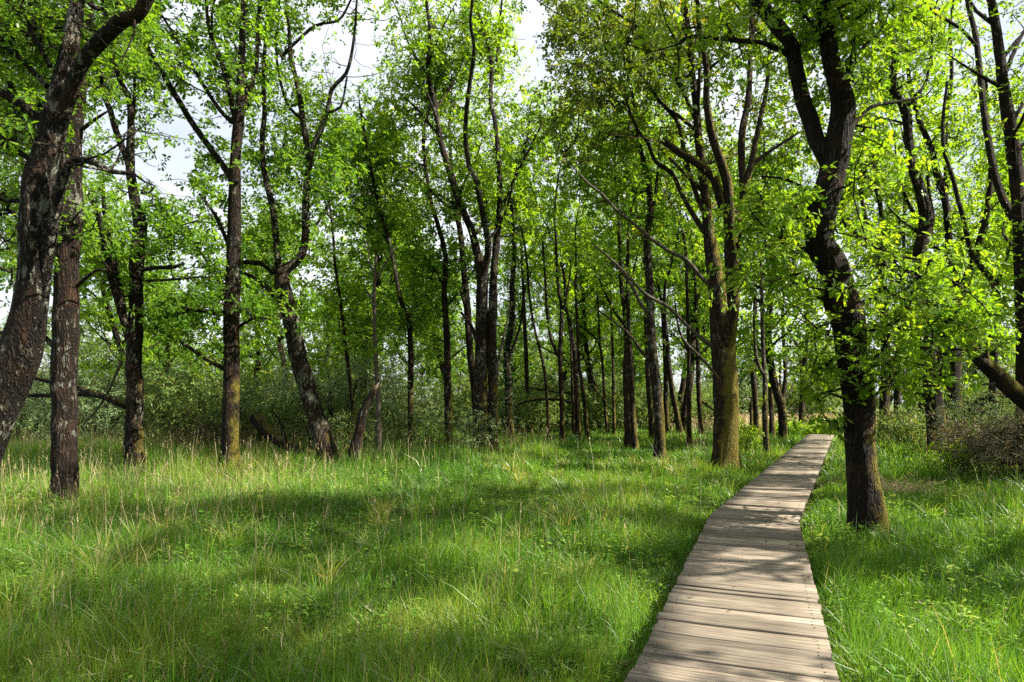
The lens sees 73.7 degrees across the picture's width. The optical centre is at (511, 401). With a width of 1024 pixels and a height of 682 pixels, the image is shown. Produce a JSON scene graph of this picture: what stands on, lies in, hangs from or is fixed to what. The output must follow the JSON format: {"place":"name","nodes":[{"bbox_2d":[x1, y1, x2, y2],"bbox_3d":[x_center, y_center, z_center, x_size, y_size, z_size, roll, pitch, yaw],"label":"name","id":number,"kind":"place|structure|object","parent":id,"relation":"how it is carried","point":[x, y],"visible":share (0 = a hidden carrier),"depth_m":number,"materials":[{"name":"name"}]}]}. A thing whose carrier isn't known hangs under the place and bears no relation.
{"place":"outdoors","nodes":[
{"label":"outdoors","id":0,"kind":"place"},
{"bbox_2d":[0,402,1023,681],"bbox_3d":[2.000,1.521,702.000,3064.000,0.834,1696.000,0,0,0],"label":"ground","id":1,"kind":"structure","parent":0,"point":[556,546],"depth_m":6.99,"materials":[{"name":"green plant"}]},
{"bbox_2d":[0,313,107,441],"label":"shrub","id":2,"kind":"object","parent":1,"relation":"on","point":[23,409],"visible":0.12,"depth_m":26.25,"materials":[{"name":"green plant"}]},
{"bbox_2d":[15,362,161,443],"bbox_3d":[-16.019,0.229,24.710,5.539,3.361,5.407,0,0,0],"label":"shrub","id":3,"kind":"object","parent":1,"relation":"on","point":[43,411],"visible":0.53,"depth_m":24.28,"materials":[{"name":"green plant"}]},
{"bbox_2d":[45,294,153,377],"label":"oak tree","id":4,"kind":"object","parent":1,"relation":"on","point":[84,326],"visible":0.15,"depth_m":84.61,"materials":[{"name":"green plant"}]},
{"bbox_2d":[0,0,212,506],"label":"oak tree","id":5,"kind":"object","parent":1,"relation":"on","point":[64,342],"visible":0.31,"depth_m":11.63,"materials":[{"name":"green plant"}]},
{"bbox_2d":[23,339,195,438],"bbox_3d":[-17.072,-0.291,28.706,7.299,4.537,7.478,0,0,-43],"label":"shrub","id":6,"kind":"object","parent":1,"relation":"on","point":[105,350],"visible":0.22,"depth_m":27.56,"materials":[{"name":"green plant"}]},
{"bbox_2d":[18,158,201,435],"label":"oak tree","id":7,"kind":"object","parent":1,"relation":"on","point":[109,326],"visible":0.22,"depth_m":30.89,"materials":[{"name":"green plant"}]},
{"bbox_2d":[0,0,247,464],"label":"oak tree","id":8,"kind":"object","parent":1,"relation":"on","point":[70,42],"visible":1,"depth_m":7.38,"materials":[{"name":"green plant"}]},
{"bbox_2d":[78,243,181,383],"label":"oak tree","id":9,"kind":"object","parent":1,"relation":"on","point":[119,328],"visible":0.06,"depth_m":46.60,"materials":[{"name":"green plant"}]},
{"bbox_2d":[28,0,263,475],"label":"oak tree","id":10,"kind":"object","parent":1,"relation":"on","point":[130,281],"visible":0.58,"depth_m":16.27,"materials":[{"name":"green plant"}]},
{"bbox_2d":[113,227,218,418],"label":"oak tree","id":11,"kind":"object","parent":1,"relation":"on","point":[167,350],"visible":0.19,"depth_m":40.13,"materials":[{"name":"green plant"}]},
{"bbox_2d":[94,368,253,444],"bbox_3d":[-12.730,0.360,25.429,5.167,3.189,4.481,0,0,-8],"label":"shrub","id":12,"kind":"object","parent":1,"relation":"on","point":[178,407],"visible":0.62,"depth_m":25.23,"materials":[{"name":"green plant"}]},
{"bbox_2d":[110,368,251,436],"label":"shrub","id":13,"kind":"object","parent":1,"relation":"on","point":[212,397],"visible":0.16,"depth_m":28.93,"materials":[{"name":"green plant"}]},
{"bbox_2d":[104,358,275,434],"bbox_3d":[-14.416,0.015,30.878,7.164,3.910,7.081,0,0,-29],"label":"shrub","id":14,"kind":"object","parent":1,"relation":"on","point":[175,372],"visible":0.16,"depth_m":30.20,"materials":[{"name":"green plant"}]},
{"bbox_2d":[102,0,321,476],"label":"oak tree","id":15,"kind":"object","parent":1,"relation":"on","point":[245,94],"visible":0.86,"depth_m":16.82,"materials":[{"name":"green plant"}]},
{"bbox_2d":[93,382,370,454],"bbox_3d":[-9.740,0.534,21.819,10.402,2.580,5.168,0,0,0],"label":"shrub","id":16,"kind":"object","parent":1,"relation":"on","point":[214,429],"visible":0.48,"depth_m":21.56,"materials":[{"name":"green plant"}]},
{"bbox_2d":[171,382,320,442],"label":"shrub","id":17,"kind":"object","parent":1,"relation":"on","point":[210,409],"visible":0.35,"depth_m":24.24,"materials":[{"name":"green plant"}]},
{"bbox_2d":[189,203,328,412],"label":"oak tree","id":18,"kind":"object","parent":1,"relation":"on","point":[257,366],"visible":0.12,"depth_m":36.30,"materials":[{"name":"green plant"}]},
{"bbox_2d":[215,166,325,431],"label":"oak tree","id":19,"kind":"object","parent":1,"relation":"on","point":[281,347],"visible":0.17,"depth_m":33.87,"materials":[{"name":"green plant"}]},
{"bbox_2d":[186,365,359,439],"bbox_3d":[-9.962,0.217,26.768,6.137,3.389,6.209,0,0,23],"label":"shrub","id":20,"kind":"object","parent":1,"relation":"on","point":[256,381],"visible":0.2,"depth_m":26.63,"materials":[{"name":"green plant"}]},
{"bbox_2d":[249,409,314,459],"bbox_3d":[-6.353,1.012,19.969,3.329,1.598,0.529,0,0,23],"label":"fallen log","id":21,"kind":"object","parent":1,"relation":"on","point":[257,420],"visible":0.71,"depth_m":20.09,"materials":[{"name":"brown wood"}]},
{"bbox_2d":[175,0,423,468],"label":"oak tree","id":22,"kind":"object","parent":1,"relation":"on","point":[280,270],"visible":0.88,"depth_m":18.31,"materials":[{"name":"green plant"}]},
{"bbox_2d":[219,16,436,436],"bbox_3d":[-5.715,-5.231,23.189,6.612,14.219,6.330,0,0,10],"label":"oak tree","id":23,"kind":"object","parent":1,"relation":"on","point":[347,328],"visible":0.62,"depth_m":22.74,"materials":[{"name":"green plant"}]},
{"bbox_2d":[240,322,422,443],"bbox_3d":[-6.277,-0.573,25.770,6.188,4.914,6.025,0,0,6],"label":"shrub","id":24,"kind":"object","parent":1,"relation":"on","point":[333,389],"visible":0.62,"depth_m":25.09,"materials":[{"name":"green plant"}]},
{"bbox_2d":[274,381,388,440],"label":"shrub","id":25,"kind":"object","parent":1,"relation":"on","point":[340,405],"visible":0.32,"depth_m":25.63,"materials":[{"name":"green plant"}]},
{"bbox_2d":[253,322,432,434],"bbox_3d":[-7.848,-1.016,31.425,7.662,6.084,7.460,0,0,-37],"label":"shrub","id":26,"kind":"object","parent":1,"relation":"on","point":[346,381],"visible":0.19,"depth_m":30.93,"materials":[{"name":"green plant"}]},
{"bbox_2d":[303,224,382,374],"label":"oak tree","id":27,"kind":"object","parent":1,"relation":"on","point":[343,258],"visible":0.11,"depth_m":50.87,"materials":[{"name":"green plant"}]},
{"bbox_2d":[304,411,388,455],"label":"shrub","id":28,"kind":"object","parent":1,"relation":"on","point":[351,434],"visible":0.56,"depth_m":19.49,"materials":[{"name":"green plant"}]},
{"bbox_2d":[346,382,378,464],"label":"snapped tree","id":29,"kind":"object","parent":1,"relation":"on","point":[358,434],"visible":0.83,"depth_m":18.15,"materials":[{"name":"brown plant"}]},
{"bbox_2d":[312,72,441,415],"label":"oak tree","id":30,"kind":"object","parent":1,"relation":"on","point":[377,249],"visible":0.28,"depth_m":27.34,"materials":[{"name":"green plant"}]},
{"bbox_2d":[364,240,396,454],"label":"dead tree","id":31,"kind":"object","parent":1,"relation":"on","point":[376,374],"visible":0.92,"depth_m":21.02,"materials":[{"name":"brown wood"}]},
{"bbox_2d":[342,382,444,444],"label":"shrub","id":32,"kind":"object","parent":1,"relation":"on","point":[423,403],"visible":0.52,"depth_m":26.87,"materials":[{"name":"green plant"}]},
{"bbox_2d":[366,396,428,450],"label":"shrub","id":33,"kind":"object","parent":1,"relation":"on","point":[395,426],"visible":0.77,"depth_m":22.42,"materials":[{"name":"green plant"}]},
{"bbox_2d":[315,71,488,445],"bbox_3d":[-4.779,-4.960,25.094,7.334,13.845,5.285,0,0,21],"label":"oak tree","id":34,"kind":"object","parent":1,"relation":"on","point":[382,220],"visible":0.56,"depth_m":24.91,"materials":[{"name":"green plant"}]},
{"bbox_2d":[344,166,464,387],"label":"oak tree","id":35,"kind":"object","parent":1,"relation":"on","point":[403,343],"visible":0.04,"depth_m":42.21,"materials":[{"name":"green plant"}]},
{"bbox_2d":[364,231,497,419],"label":"oak tree","id":36,"kind":"object","parent":1,"relation":"on","point":[441,366],"visible":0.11,"depth_m":36.92,"materials":[{"name":"green plant"}]},
{"bbox_2d":[399,412,465,450],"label":"shrub","id":37,"kind":"object","parent":1,"relation":"on","point":[431,437],"visible":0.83,"depth_m":22.36,"materials":[{"name":"green plant"}]},
{"bbox_2d":[367,0,508,448],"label":"oak tree","id":38,"kind":"object","parent":1,"relation":"on","point":[419,244],"visible":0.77,"depth_m":23.53,"materials":[{"name":"green plant"}]},
{"bbox_2d":[415,271,475,393],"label":"oak tree","id":39,"kind":"object","parent":1,"relation":"on","point":[455,316],"visible":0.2,"depth_m":49.14,"materials":[{"name":"green plant"}]},
{"bbox_2d":[419,391,472,431],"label":"shrub","id":40,"kind":"object","parent":1,"relation":"on","point":[459,403],"visible":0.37,"depth_m":34.38,"materials":[{"name":"green plant"}]},
{"bbox_2d":[398,44,512,438],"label":"oak tree","id":41,"kind":"object","parent":1,"relation":"on","point":[469,341],"visible":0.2,"depth_m":25.93,"materials":[{"name":"green plant"}]},
{"bbox_2d":[421,367,524,421],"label":"shrub","id":42,"kind":"object","parent":1,"relation":"on","point":[466,388],"visible":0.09,"depth_m":53.17,"materials":[{"name":"green plant"}]},
{"bbox_2d":[435,402,513,452],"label":"shrub","id":43,"kind":"object","parent":1,"relation":"on","point":[486,438],"visible":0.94,"depth_m":21.48,"materials":[{"name":"green plant"}]},
{"bbox_2d":[348,0,605,453],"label":"oak tree","id":44,"kind":"object","parent":1,"relation":"on","point":[484,332],"visible":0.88,"depth_m":22.84,"materials":[{"name":"green plant"}]},
{"bbox_2d":[433,301,533,397],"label":"oak tree","id":45,"kind":"object","parent":1,"relation":"on","point":[466,364],"visible":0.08,"depth_m":89.53,"materials":[{"name":"green plant"}]},
{"bbox_2d":[0,445,1023,681],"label":"ground plants","id":46,"kind":"object","parent":1,"relation":"on","point":[304,611],"visible":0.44,"depth_m":7.42,"materials":[{"name":"green plant"}]},
{"bbox_2d":[0,412,1023,681],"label":"dry grass stalks","id":47,"kind":"object","parent":1,"relation":"on","point":[98,474],"visible":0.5,"depth_m":10.46,"materials":[{"name":"plant"}]},
{"bbox_2d":[440,93,592,439],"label":"oak tree","id":48,"kind":"object","parent":1,"relation":"on","point":[565,201],"visible":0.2,"depth_m":29.37,"materials":[{"name":"green plant"}]},
{"bbox_2d":[472,245,569,390],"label":"oak tree","id":49,"kind":"object","parent":1,"relation":"on","point":[516,354],"visible":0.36,"depth_m":42.73,"materials":[{"name":"green plant"}]},
{"bbox_2d":[452,80,590,438],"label":"oak tree","id":50,"kind":"object","parent":1,"relation":"on","point":[509,412],"visible":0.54,"depth_m":29.86,"materials":[{"name":"green plant"}]},
{"bbox_2d":[490,170,563,433],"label":"oak tree","id":51,"kind":"object","parent":1,"relation":"on","point":[526,361],"visible":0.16,"depth_m":37.91,"materials":[{"name":"green plant"}]},
{"bbox_2d":[498,388,571,433],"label":"shrub","id":52,"kind":"object","parent":1,"relation":"on","point":[537,413],"visible":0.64,"depth_m":36.04,"materials":[{"name":"green plant"}]},
{"bbox_2d":[472,165,616,433],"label":"oak tree","id":53,"kind":"object","parent":1,"relation":"on","point":[603,398],"visible":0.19,"depth_m":37.34,"materials":[{"name":"green plant"}]},
{"bbox_2d":[512,373,593,430],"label":"shrub","id":54,"kind":"object","parent":1,"relation":"on","point":[534,391],"visible":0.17,"depth_m":41.92,"materials":[{"name":"green plant"}]},
{"bbox_2d":[502,143,608,437],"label":"oak tree","id":55,"kind":"object","parent":1,"relation":"on","point":[575,403],"visible":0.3,"depth_m":33.39,"materials":[{"name":"green plant"}]},
{"bbox_2d":[526,268,589,424],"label":"oak tree","id":56,"kind":"object","parent":1,"relation":"on","point":[552,350],"visible":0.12,"depth_m":54.21,"materials":[{"name":"green plant"}]},
{"bbox_2d":[508,76,610,442],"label":"oak tree","id":57,"kind":"object","parent":1,"relation":"on","point":[557,280],"visible":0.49,"depth_m":29.88,"materials":[{"name":"green plant"}]},
{"bbox_2d":[515,116,634,437],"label":"oak tree","id":58,"kind":"object","parent":1,"relation":"on","point":[583,393],"visible":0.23,"depth_m":33.90,"materials":[{"name":"green plant"}]},
{"bbox_2d":[532,380,623,431],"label":"shrub","id":59,"kind":"object","parent":1,"relation":"on","point":[598,409],"visible":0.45,"depth_m":38.11,"materials":[{"name":"green plant"}]},
{"bbox_2d":[523,207,635,430],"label":"oak tree","id":60,"kind":"object","parent":1,"relation":"on","point":[584,338],"visible":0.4,"depth_m":39.59,"materials":[{"name":"green plant"}]},
{"bbox_2d":[518,224,656,428],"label":"oak tree","id":61,"kind":"object","parent":1,"relation":"on","point":[566,344],"visible":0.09,"depth_m":44.45,"materials":[{"name":"green plant"}]},
{"bbox_2d":[566,381,652,429],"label":"shrub","id":62,"kind":"object","parent":1,"relation":"on","point":[638,405],"visible":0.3,"depth_m":40.85,"materials":[{"name":"green plant"}]},
{"bbox_2d":[553,154,670,434],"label":"oak tree","id":63,"kind":"object","parent":1,"relation":"on","point":[613,384],"visible":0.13,"depth_m":36.38,"materials":[{"name":"green plant"}]},
{"bbox_2d":[535,74,691,448],"bbox_3d":[3.984,-5.598,26.414,6.230,15.123,5.474,0,0,25],"label":"oak tree","id":64,"kind":"object","parent":1,"relation":"on","point":[627,423],"visible":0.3,"depth_m":26.29,"materials":[{"name":"green plant"}]},
{"bbox_2d":[529,0,736,460],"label":"oak tree","id":65,"kind":"object","parent":1,"relation":"on","point":[637,174],"visible":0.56,"depth_m":20.34,"materials":[{"name":"green plant"}]},
{"bbox_2d":[591,276,676,420],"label":"oak tree","id":66,"kind":"object","parent":1,"relation":"on","point":[619,353],"visible":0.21,"depth_m":46.16,"materials":[{"name":"green plant"}]},
{"bbox_2d":[575,108,696,438],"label":"oak tree","id":67,"kind":"object","parent":1,"relation":"on","point":[649,405],"visible":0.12,"depth_m":32.84,"materials":[{"name":"green plant"}]},
{"bbox_2d":[596,256,679,388],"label":"oak tree","id":68,"kind":"object","parent":1,"relation":"on","point":[640,358],"visible":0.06,"depth_m":53.54,"materials":[{"name":"green plant"}]},
{"bbox_2d":[562,45,717,449],"bbox_3d":[4.825,-5.633,25.658,5.961,15.211,4.906,0,0,0],"label":"oak tree","id":69,"kind":"object","parent":1,"relation":"on","point":[634,438],"visible":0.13,"depth_m":25.45,"materials":[{"name":"green plant"}]},
{"bbox_2d":[600,185,690,433],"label":"oak tree","id":70,"kind":"object","parent":1,"relation":"on","point":[665,397],"visible":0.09,"depth_m":36.95,"materials":[{"name":"green plant"}]},
{"bbox_2d":[579,61,746,446],"bbox_3d":[5.782,-5.723,27.491,7.506,15.222,4.698,0,0,15],"label":"oak tree","id":71,"kind":"object","parent":1,"relation":"on","point":[686,293],"visible":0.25,"depth_m":26.49,"materials":[{"name":"green plant"}]},
{"bbox_2d":[507,0,823,471],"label":"oak tree","id":72,"kind":"object","parent":1,"relation":"on","point":[723,335],"visible":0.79,"depth_m":17.37,"materials":[{"name":"green plant"}]},
{"bbox_2d":[623,132,734,433],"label":"oak tree","id":73,"kind":"object","parent":1,"relation":"on","point":[678,422],"visible":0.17,"depth_m":35.94,"materials":[{"name":"green plant"}]},
{"bbox_2d":[641,151,736,434],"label":"oak tree","id":74,"kind":"object","parent":1,"relation":"on","point":[700,401],"visible":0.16,"depth_m":36.39,"materials":[{"name":"green plant"}]},
{"bbox_2d":[634,199,752,424],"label":"oak tree","id":75,"kind":"object","parent":1,"relation":"on","point":[682,384],"visible":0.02,"depth_m":47.50,"materials":[{"name":"green plant"}]},
{"bbox_2d":[632,130,783,433],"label":"oak tree","id":76,"kind":"object","parent":1,"relation":"on","point":[683,416],"visible":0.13,"depth_m":37.15,"materials":[{"name":"green plant"}]},
{"bbox_2d":[624,433,842,681],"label":"boardwalk","id":77,"kind":"structure","parent":1,"relation":"on","point":[769,627],"depth_m":5.44,"materials":[{"name":"brown wood"}]},
{"bbox_2d":[677,136,798,436],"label":"oak tree","id":78,"kind":"object","parent":1,"relation":"on","point":[754,413],"visible":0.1,"depth_m":33.84,"materials":[{"name":"green plant"}]},
{"bbox_2d":[709,331,782,407],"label":"oak tree","id":79,"kind":"object","parent":1,"relation":"on","point":[742,384],"visible":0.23,"depth_m":88.09,"materials":[{"name":"green plant"}]},
{"bbox_2d":[739,416,764,452],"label":"shrub","id":80,"kind":"object","parent":1,"relation":"on","point":[744,427],"visible":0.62,"depth_m":22.81,"materials":[{"name":"green plant"}]},
{"bbox_2d":[660,9,857,453],"bbox_3d":[7.830,-5.730,22.111,6.706,15.285,5.078,0,0,-16],"label":"oak tree","id":81,"kind":"object","parent":1,"relation":"on","point":[763,370],"visible":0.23,"depth_m":22.10,"materials":[{"name":"green plant"}]},
{"bbox_2d":[674,98,857,438],"bbox_3d":[11.396,-5.184,30.091,7.724,14.222,7.256,0,0,-30],"label":"oak tree","id":82,"kind":"object","parent":1,"relation":"on","point":[745,332],"visible":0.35,"depth_m":30.20,"materials":[{"name":"green plant"}]},
{"bbox_2d":[714,121,834,438],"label":"oak tree","id":83,"kind":"object","parent":1,"relation":"on","point":[771,414],"visible":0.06,"depth_m":32.81,"materials":[{"name":"green plant"}]},
{"bbox_2d":[755,182,822,402],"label":"oak tree","id":84,"kind":"object","parent":1,"relation":"on","point":[784,386],"visible":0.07,"depth_m":40.86,"materials":[{"name":"green plant"}]},
{"bbox_2d":[592,0,1023,535],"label":"oak tree","id":85,"kind":"object","parent":1,"relation":"on","point":[825,27],"visible":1,"depth_m":9.22,"materials":[{"name":"green plant"}]},
{"bbox_2d":[774,377,842,415],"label":"shrub","id":86,"kind":"object","parent":1,"relation":"on","point":[825,407],"visible":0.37,"depth_m":80.24,"materials":[{"name":"green plant"}]},
{"bbox_2d":[775,175,853,425],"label":"oak tree","id":87,"kind":"object","parent":1,"relation":"on","point":[801,414],"visible":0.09,"depth_m":41.41,"materials":[{"name":"green plant"}]},
{"bbox_2d":[669,411,1011,431],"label":"meadow grass","id":88,"kind":"structure","parent":1,"relation":"on","point":[745,416],"depth_m":60.69,"materials":[{"name":"green plant"}]},
{"bbox_2d":[795,96,942,441],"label":"oak tree","id":89,"kind":"object","parent":1,"relation":"on","point":[885,401],"visible":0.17,"depth_m":24.77,"materials":[{"name":"green plant"}]},
{"bbox_2d":[876,400,925,440],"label":"shrub","id":90,"kind":"object","parent":1,"relation":"on","point":[892,427],"visible":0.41,"depth_m":24.31,"materials":[{"name":"green plant"}]},
{"bbox_2d":[825,70,980,430],"bbox_3d":[15.159,-5.543,27.264,5.746,14.481,5.263,0,0,0],"label":"oak tree","id":91,"kind":"object","parent":1,"relation":"on","point":[897,397],"visible":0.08,"depth_m":26.85,"materials":[{"name":"green plant"}]},
{"bbox_2d":[826,0,992,453],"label":"oak tree","id":92,"kind":"object","parent":1,"relation":"on","point":[925,208],"visible":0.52,"depth_m":19.89,"materials":[{"name":"green plant"}]},
{"bbox_2d":[876,400,965,450],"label":"shrub","id":93,"kind":"object","parent":1,"relation":"on","point":[909,431],"visible":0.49,"depth_m":21.76,"materials":[{"name":"green plant"}]},
{"bbox_2d":[856,0,1023,440],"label":"oak tree","id":94,"kind":"object","parent":1,"relation":"on","point":[983,223],"visible":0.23,"depth_m":21.78,"materials":[{"name":"green plant"}]},
{"bbox_2d":[870,98,1023,427],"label":"oak tree","id":95,"kind":"object","parent":1,"relation":"on","point":[966,167],"visible":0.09,"depth_m":25.30,"materials":[{"name":"green plant"}]},
{"bbox_2d":[886,63,1014,429],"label":"oak tree","id":96,"kind":"object","parent":1,"relation":"on","point":[966,231],"visible":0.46,"depth_m":18.50,"materials":[{"name":"green plant"}]},
{"bbox_2d":[882,0,1023,466],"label":"oak tree","id":97,"kind":"object","parent":1,"relation":"on","point":[1011,125],"visible":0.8,"depth_m":15.99,"materials":[{"name":"green plant"}]},
{"bbox_2d":[907,430,1008,475],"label":"shrub","id":98,"kind":"object","parent":1,"relation":"on","point":[957,463],"visible":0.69,"depth_m":14.88,"materials":[{"name":"green plant"}]},
{"bbox_2d":[905,407,1023,476],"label":"shrub","id":99,"kind":"object","parent":1,"relation":"on","point":[955,436],"visible":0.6,"depth_m":14.68,"materials":[{"name":"green plant"}]},
{"bbox_2d":[908,385,1022,462],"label":"shrub","id":100,"kind":"object","parent":1,"relation":"on","point":[986,411],"visible":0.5,"depth_m":16.73,"materials":[{"name":"green plant"}]},
{"bbox_2d":[917,185,1023,410],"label":"oak tree","id":101,"kind":"object","parent":1,"relation":"on","point":[1005,383],"visible":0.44,"depth_m":13.44,"materials":[{"name":"green plant"}]},
{"bbox_2d":[932,400,1023,479],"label":"shrub","id":102,"kind":"object","parent":1,"relation":"on","point":[1014,451],"visible":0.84,"depth_m":13.94,"materials":[{"name":"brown plant"}]},
{"bbox_2d":[960,324,1015,396],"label":"oak tree","id":103,"kind":"object","parent":1,"relation":"on","point":[973,368],"visible":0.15,"depth_m":87.15,"materials":[{"name":"green plant"}]},
{"bbox_2d":[0,0,1023,401],"label":"sky","id":104,"kind":"structure","parent":0,"point":[178,165],"materials":[{"name":"white"}]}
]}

